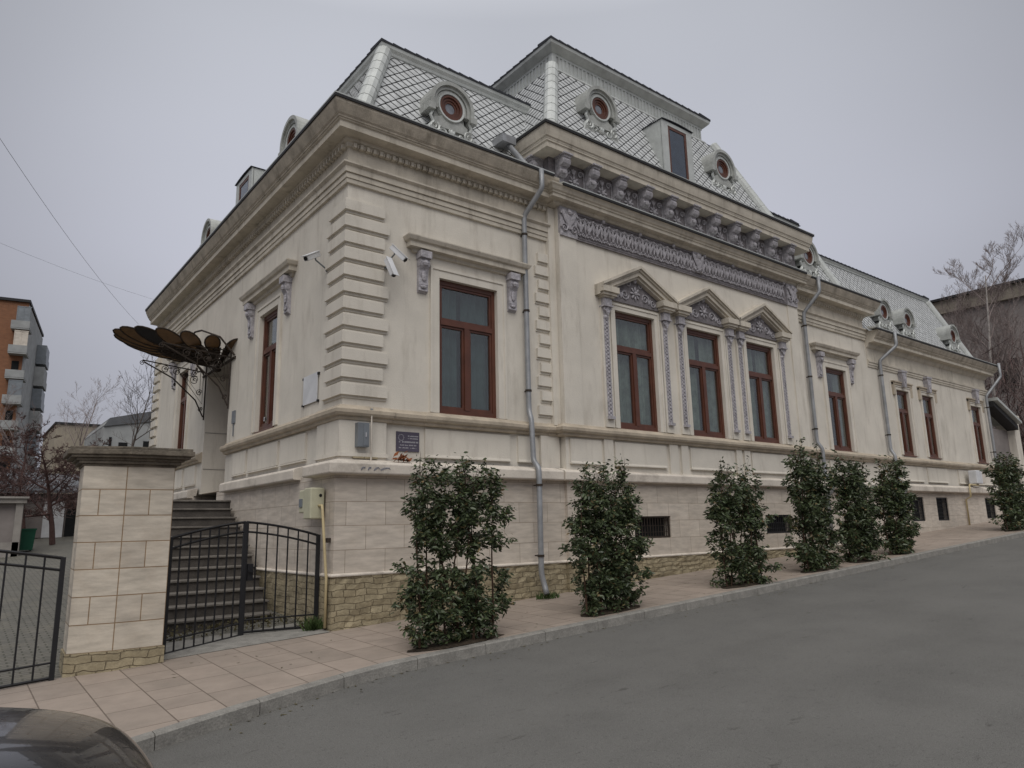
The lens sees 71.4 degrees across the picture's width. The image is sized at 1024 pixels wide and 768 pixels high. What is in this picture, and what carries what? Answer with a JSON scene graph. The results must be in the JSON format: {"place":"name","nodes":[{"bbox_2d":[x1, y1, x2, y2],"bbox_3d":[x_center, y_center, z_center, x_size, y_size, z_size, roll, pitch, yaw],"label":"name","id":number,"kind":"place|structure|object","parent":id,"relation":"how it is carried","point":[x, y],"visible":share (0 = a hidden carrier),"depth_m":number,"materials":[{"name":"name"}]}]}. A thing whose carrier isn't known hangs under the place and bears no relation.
{"place":"outdoors","nodes":[
{"label":"outdoors","id":0,"kind":"place"},
{"bbox_2d":[0,536,299,685],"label":"yard","id":1,"kind":"structure","parent":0,"point":[62,546],"depth_m":12.50,"materials":[{"name":"grey tile"}]},
{"bbox_2d":[0,496,29,557],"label":"outbuilding","id":2,"kind":"structure","parent":1,"relation":"on","point":[11,512],"depth_m":23.21,"materials":[{"name":"beige paint"}]},
{"bbox_2d":[0,431,31,511],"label":"ornamental tree","id":3,"kind":"object","parent":1,"relation":"on","point":[7,478],"visible":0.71,"depth_m":27.54,"materials":[{"name":"brown plant"}]},
{"bbox_2d":[0,384,53,472],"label":"bare tree","id":4,"kind":"object","parent":1,"relation":"on","point":[15,430],"visible":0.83,"depth_m":41.40,"materials":[{"name":"brown plant"}]},
{"bbox_2d":[19,528,36,550],"bbox_3d":[-16.955,5.427,24.777,0.620,0.780,0.630,8,-14,-37],"label":"wheelie bin","id":5,"kind":"object","parent":1,"relation":"on","point":[27,539],"visible":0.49,"depth_m":24.60,"materials":[{"name":"green plastic"}]},
{"bbox_2d":[0,412,58,528],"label":"ornamental tree","id":6,"kind":"object","parent":1,"relation":"on","point":[26,442],"visible":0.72,"depth_m":30.92,"materials":[{"name":"brown plant"}]},
{"bbox_2d":[0,466,78,519],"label":"hedge twigs","id":7,"kind":"object","parent":1,"relation":"on","point":[30,490],"visible":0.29,"depth_m":29.61,"materials":[{"name":"brown plant"}]},
{"bbox_2d":[0,425,79,544],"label":"ornamental tree","id":8,"kind":"object","parent":1,"relation":"on","point":[49,516],"visible":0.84,"depth_m":27.09,"materials":[{"name":"brown plant"}]},
{"bbox_2d":[0,473,79,537],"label":"yard shed","id":9,"kind":"structure","parent":1,"relation":"on","point":[65,526],"depth_m":31.22,"materials":[{"name":"white paint"}]},
{"bbox_2d":[41,501,64,537],"bbox_3d":[-20.078,5.924,31.174,0.770,1.550,0.100,8,-14,-37],"label":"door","id":10,"kind":"structure","parent":9,"relation":"in","point":[58,520],"depth_m":31.18,"materials":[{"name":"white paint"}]},
{"bbox_2d":[55,438,111,510],"bbox_3d":[-17.782,4.314,30.108,2.652,4.296,2.273,8,-14,-37],"label":"ornamental tree","id":11,"kind":"object","parent":1,"relation":"on","point":[69,502],"visible":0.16,"depth_m":29.77,"materials":[{"name":"brown plant"}]},
{"bbox_2d":[167,500,273,634],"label":"entrance steps","id":12,"kind":"structure","parent":1,"relation":"on","point":[189,515],"depth_m":12.37,"materials":[{"name":"stone"}]},
{"bbox_2d":[164,622,328,659],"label":"path","id":13,"kind":"structure","parent":0,"point":[246,639],"depth_m":10.04,"materials":[{"name":"concrete"}]},
{"bbox_2d":[166,613,311,641],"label":"leaf litter","id":14,"kind":"object","parent":13,"relation":"on","point":[217,625],"visible":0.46,"depth_m":10.74,"materials":[{"name":"brown plant"}]},
{"bbox_2d":[298,614,322,630],"bbox_3d":[-2.936,3.550,10.623,0.566,0.231,0.337,8,-14,-37],"label":"weed tuft","id":15,"kind":"object","parent":13,"relation":"on","point":[315,624],"visible":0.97,"depth_m":10.60,"materials":[{"name":"green plant"}]},
{"bbox_2d":[0,519,1023,736],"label":"pavement","id":16,"kind":"structure","parent":0,"point":[134,701],"depth_m":8.57,"materials":[{"name":"beige tile"}]},
{"bbox_2d":[59,446,194,677],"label":"gate pillar","id":17,"kind":"structure","parent":16,"relation":"on","point":[115,611],"depth_m":8.86,"materials":[{"name":"stone"}]},
{"bbox_2d":[0,549,65,688],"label":"driveway gate","id":18,"kind":"structure","parent":17,"relation":"attached to","point":[61,570],"depth_m":8.25,"materials":[{"name":"black metal"}]},
{"bbox_2d":[389,451,517,651],"bbox_3d":[-0.733,2.164,9.523,1.836,2.564,0.934,8,-14,-37],"label":"street shrub","id":19,"kind":"object","parent":16,"relation":"on","point":[465,514],"visible":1,"depth_m":9.33,"materials":[{"name":"green plant"}]},
{"bbox_2d":[536,591,559,599],"bbox_3d":[0.631,3.747,12.720,0.542,0.158,0.337,8,-14,-37],"label":"weed tuft","id":20,"kind":"object","parent":16,"relation":"on","point":[552,595],"visible":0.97,"depth_m":12.66,"materials":[{"name":"green plant"}]},
{"bbox_2d":[558,453,655,616],"bbox_3d":[1.497,2.354,11.307,1.844,2.518,1.049,8,-14,-37],"label":"street shrub","id":21,"kind":"object","parent":16,"relation":"on","point":[613,580],"visible":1,"depth_m":11.07,"materials":[{"name":"green plant"}]},
{"bbox_2d":[703,455,785,587],"bbox_3d":[4.288,2.578,13.475,1.664,2.468,1.114,8,-14,-37],"label":"street shrub","id":22,"kind":"object","parent":16,"relation":"on","point":[728,510],"visible":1,"depth_m":13.26,"materials":[{"name":"green plant"}]},
{"bbox_2d":[781,437,846,572],"bbox_3d":[6.333,2.545,15.139,1.786,2.832,0.922,8,-14,-37],"label":"street shrub","id":23,"kind":"object","parent":16,"relation":"on","point":[812,519],"visible":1,"depth_m":14.94,"materials":[{"name":"green plant"}]},
{"bbox_2d":[830,450,890,562],"bbox_3d":[7.893,2.783,16.255,1.569,2.564,1.004,8,-14,-37],"label":"street shrub","id":24,"kind":"object","parent":16,"relation":"on","point":[855,532],"visible":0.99,"depth_m":16.06,"materials":[{"name":"green plant"}]},
{"bbox_2d":[870,455,922,554],"bbox_3d":[9.345,2.954,17.435,1.509,2.456,0.974,8,-14,-37],"label":"street shrub","id":25,"kind":"object","parent":16,"relation":"on","point":[894,500],"visible":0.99,"depth_m":17.20,"materials":[{"name":"green plant"}]},
{"bbox_2d":[980,452,1023,531],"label":"street shrub","id":26,"kind":"object","parent":16,"relation":"on","point":[1005,477],"visible":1,"depth_m":22.13,"materials":[{"name":"green plant"}]},
{"bbox_2d":[0,0,1023,468],"label":"sky","id":27,"kind":"structure","parent":0,"point":[891,132],"materials":[{"name":"grey"}]},
{"bbox_2d":[146,537,1023,767],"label":"road","id":28,"kind":"structure","parent":0,"point":[919,663],"depth_m":6.89,"materials":[{"name":"grey asphalt"}]},
{"bbox_2d":[0,707,153,767],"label":"parked car","id":29,"kind":"object","parent":28,"relation":"on","point":[36,738],"visible":1,"depth_m":3.40,"materials":[{"name":"black paint"}]},
{"bbox_2d":[171,553,957,732],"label":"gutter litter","id":30,"kind":"object","parent":28,"relation":"on","point":[504,653],"visible":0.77,"depth_m":9.05,"materials":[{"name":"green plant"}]},
{"bbox_3d":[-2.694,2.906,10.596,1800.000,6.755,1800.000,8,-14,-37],"label":"ground","id":31,"kind":"structure","parent":0,"visible":0},
{"bbox_2d":[0,297,49,492],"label":"apartment block","id":32,"kind":"structure","parent":31,"relation":"on","point":[24,358],"depth_m":78.24,"materials":[{"name":"orange brick"}]},
{"bbox_2d":[40,422,100,493],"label":"beige block","id":33,"kind":"structure","parent":31,"relation":"on","point":[53,441],"depth_m":51.89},
{"bbox_2d":[56,375,121,493],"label":"bare tree","id":34,"kind":"object","parent":31,"relation":"on","point":[88,422],"visible":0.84,"depth_m":45.65,"materials":[{"name":"brown plant"}]},
{"bbox_2d":[84,411,152,446],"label":"grey modern house","id":35,"kind":"structure","parent":31,"relation":"on","point":[110,428],"depth_m":45.20,"materials":[{"name":"concrete"}]},
{"bbox_2d":[118,442,126,445],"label":"window","id":36,"kind":"structure","parent":35,"relation":"in","point":[120,443],"depth_m":44.83,"materials":[{"name":"black glass"}]},
{"bbox_2d":[143,441,148,446],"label":"window","id":37,"kind":"structure","parent":35,"relation":"in","point":[145,443],"depth_m":45.66,"materials":[{"name":"black glass"}]},
{"bbox_2d":[113,352,155,446],"bbox_3d":[-18.575,2.115,37.220,4.010,10.715,4.719,8,-14,-37],"label":"bare tree","id":38,"kind":"object","parent":31,"relation":"on","point":[137,419],"visible":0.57,"depth_m":37.15,"materials":[{"name":"brown plant"}]},
{"bbox_2d":[145,35,1005,631],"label":"town house","id":39,"kind":"structure","parent":31,"relation":"on","point":[605,263],"depth_m":14.99,"materials":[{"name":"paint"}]},
{"bbox_2d":[0,139,129,314],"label":"overhead wire","id":40,"kind":"object","parent":39,"relation":"attached to","point":[54,218],"visible":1,"depth_m":14.58,"materials":[{"name":"black plastic"}]},
{"bbox_2d":[1,243,147,297],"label":"overhead wire","id":41,"kind":"object","parent":39,"relation":"attached to","point":[74,272],"visible":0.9,"depth_m":19.09,"materials":[{"name":"black plastic"}]},
{"bbox_2d":[112,325,237,419],"bbox_3d":[-7.921,-0.344,16.546,2.528,1.971,2.754,8,-14,-37],"label":"entrance canopy","id":42,"kind":"object","parent":39,"relation":"attached to","point":[169,344],"visible":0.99,"depth_m":16.26,"materials":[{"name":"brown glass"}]},
{"bbox_2d":[177,370,188,448],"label":"window","id":43,"kind":"structure","parent":39,"relation":"in","point":[183,398],"depth_m":19.98,"materials":[{"name":"red paint"}]},
{"bbox_2d":[231,410,235,435],"bbox_3d":[-6.182,0.874,15.809,0.030,0.560,0.200,8,-14,-37],"label":"intercom","id":44,"kind":"object","parent":39,"relation":"attached to","point":[233,420],"visible":1,"depth_m":15.78,"materials":[{"name":"grey metal"}]},
{"bbox_2d":[163,521,320,654],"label":"garden gate","id":45,"kind":"structure","parent":39,"relation":"attached to","point":[246,572],"depth_m":10.45,"materials":[{"name":"black metal"}]},
{"bbox_2d":[254,308,277,433],"bbox_3d":[-4.826,-0.273,14.526,0.380,2.515,1.090,8,-14,-37],"label":"window","id":46,"kind":"structure","parent":39,"relation":"in","point":[268,350],"depth_m":14.69,"materials":[{"name":"red paint"}]},
{"bbox_2d":[301,372,319,406],"bbox_3d":[-3.523,0.099,12.467,0.035,0.530,0.704,8,-14,-37],"label":"name board","id":47,"kind":"object","parent":39,"relation":"attached to","point":[310,387],"visible":1,"depth_m":12.44,"materials":[{"name":"white paint"}]},
{"bbox_2d":[301,250,326,271],"bbox_3d":[-3.394,-2.171,12.297,0.156,0.326,0.600,-8,-13,29],"label":"security camera","id":48,"kind":"object","parent":39,"relation":"attached to","point":[311,255],"visible":0.96,"depth_m":12.21,"materials":[{"name":"white paint"}]},
{"bbox_2d":[299,488,330,629],"bbox_3d":[-3.053,2.697,10.977,0.270,2.170,0.802,8,-14,-37],"label":"gas meter","id":49,"kind":"object","parent":39,"relation":"attached to","point":[311,503],"visible":0.98,"depth_m":11.00,"materials":[{"name":"beige metal"}]},
{"bbox_2d":[355,422,368,447],"bbox_3d":[-2.387,0.812,11.368,0.200,0.390,0.130,8,-14,-37],"label":"electrical box","id":50,"kind":"object","parent":39,"relation":"attached to","point":[361,434],"visible":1,"depth_m":11.32,"materials":[{"name":"grey metal"}]},
{"bbox_2d":[363,424,368,445],"bbox_3d":[-2.319,0.808,11.352,0.097,0.350,0.020,8,-14,-37],"label":"door","id":51,"kind":"structure","parent":50,"relation":"in","point":[366,426],"depth_m":11.35,"materials":[{"name":"grey metal"}]},
{"bbox_2d":[370,407,372,460],"bbox_3d":[-2.283,0.827,11.478,0.040,0.900,0.102,8,-14,-37],"label":"conduit rod","id":52,"kind":"object","parent":39,"relation":"on","point":[371,439],"visible":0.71,"depth_m":11.41,"materials":[{"name":"metal"}]},
{"bbox_2d":[384,256,398,276],"bbox_3d":[-2.097,-1.965,12.126,0.169,0.388,0.488,8,-14,-38],"label":"security camera","id":53,"kind":"object","parent":39,"relation":"attached to","point":[390,267],"visible":1,"depth_m":12.02,"materials":[{"name":"white paint"}]},
{"bbox_2d":[389,243,409,262],"bbox_3d":[-1.981,-2.240,12.267,0.496,0.344,0.189,-7,-13,27],"label":"security camera","id":54,"kind":"object","parent":39,"relation":"attached to","point":[398,253],"visible":0.83,"depth_m":12.19,"materials":[{"name":"white paint"}]},
{"bbox_2d":[393,451,411,461],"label":"dry leaf clump","id":55,"kind":"object","parent":39,"relation":"on","point":[401,458],"visible":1,"depth_m":11.63,"materials":[{"name":"brown plant"}]},
{"bbox_2d":[396,431,418,451],"bbox_3d":[-1.757,0.973,12.006,0.440,0.330,0.020,8,-14,-37],"label":"plaque","id":56,"kind":"object","parent":39,"relation":"attached to","point":[407,441],"visible":1,"depth_m":11.99,"materials":[{"name":"blue stone"}]},
{"bbox_2d":[439,280,497,418],"bbox_3d":[-0.895,-0.602,13.258,1.345,2.555,0.380,8,-14,-37],"label":"window","id":57,"kind":"structure","parent":39,"relation":"in","point":[466,313],"depth_m":13.34,"materials":[{"name":"red paint"}]},
{"bbox_2d":[615,312,657,431],"bbox_3d":[2.646,-0.231,15.732,1.315,2.655,0.380,8,-14,-37],"label":"window","id":58,"kind":"structure","parent":39,"relation":"in","point":[632,338],"depth_m":15.83,"materials":[{"name":"red paint"}]},
{"bbox_2d":[687,329,726,438],"bbox_3d":[4.570,0.025,17.206,1.350,2.655,0.380,8,-14,-37],"label":"window","id":59,"kind":"structure","parent":39,"relation":"in","point":[702,369],"depth_m":17.34,"materials":[{"name":"red paint"}]},
{"bbox_2d":[746,343,779,443],"bbox_3d":[6.433,0.272,18.633,1.290,2.655,0.380,8,-14,-37],"label":"window","id":60,"kind":"structure","parent":39,"relation":"in","point":[765,424],"depth_m":18.79,"materials":[{"name":"red paint"}]},
{"bbox_2d":[826,368,852,451],"bbox_3d":[9.644,0.794,21.329,1.220,2.530,0.380,8,-14,-37],"label":"window","id":61,"kind":"structure","parent":39,"relation":"in","point":[835,397],"depth_m":21.51,"materials":[{"name":"red paint"}]},
{"bbox_2d":[896,390,916,456],"bbox_3d":[13.052,1.332,23.921,0.950,2.245,0.380,8,-14,-37],"label":"window","id":62,"kind":"structure","parent":39,"relation":"in","point":[902,412],"depth_m":23.97,"materials":[{"name":"red paint"}]},
{"bbox_2d":[922,396,941,459],"bbox_3d":[14.576,1.535,25.089,0.950,2.245,0.380,8,-14,-37],"label":"window","id":63,"kind":"structure","parent":39,"relation":"in","point":[929,416],"depth_m":25.14,"materials":[{"name":"red paint"}]},
{"bbox_2d":[965,470,984,524],"bbox_3d":[16.703,4.082,25.615,1.500,1.940,0.280,8,-14,-37],"label":"gas meter","id":64,"kind":"object","parent":39,"relation":"attached to","point":[976,478],"visible":0.94,"depth_m":25.67,"materials":[{"name":"white paint"}]},
{"bbox_2d":[971,406,988,463],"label":"window","id":65,"kind":"structure","parent":39,"relation":"in","point":[982,460],"depth_m":27.77,"materials":[{"name":"red paint"}]},
{"bbox_2d":[131,531,1023,753],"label":"kerb","id":66,"kind":"structure","parent":31,"relation":"on","point":[163,737],"depth_m":8.83,"materials":[{"name":"concrete"}]},
{"bbox_2d":[937,262,1006,394],"bbox_3d":[24.519,-0.112,37.395,3.886,13.250,3.210,2,-12,-13],"label":"bare tree","id":67,"kind":"object","parent":31,"relation":"on","point":[966,308],"visible":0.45,"depth_m":38.34,"materials":[{"name":"brown plant"}]},
{"bbox_2d":[930,278,1023,450],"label":"hillside building","id":68,"kind":"structure","parent":31,"relation":"on","point":[935,303],"depth_m":43.61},
{"bbox_2d":[994,358,1021,392],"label":"window","id":69,"kind":"structure","parent":68,"relation":"in","point":[1013,358],"depth_m":42.87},
{"bbox_2d":[933,223,1023,409],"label":"birch tree","id":70,"kind":"object","parent":31,"relation":"on","point":[1006,276],"visible":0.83,"depth_m":35.63,"materials":[{"name":"brown plant"}]},
{"bbox_2d":[970,321,1023,449],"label":"thicket","id":71,"kind":"object","parent":31,"relation":"on","point":[1013,405],"visible":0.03,"depth_m":34.71,"materials":[{"name":"brown plant"}]},
{"bbox_2d":[972,273,1023,445],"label":"bare tree","id":72,"kind":"object","parent":31,"relation":"on","point":[999,325],"visible":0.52,"depth_m":39.06,"materials":[{"name":"brown plant"}]},
{"bbox_2d":[988,397,1023,505],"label":"side gateway","id":73,"kind":"object","parent":31,"relation":"on","point":[1006,421],"visible":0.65,"depth_m":29.60,"materials":[{"name":"paint"}]}
]}

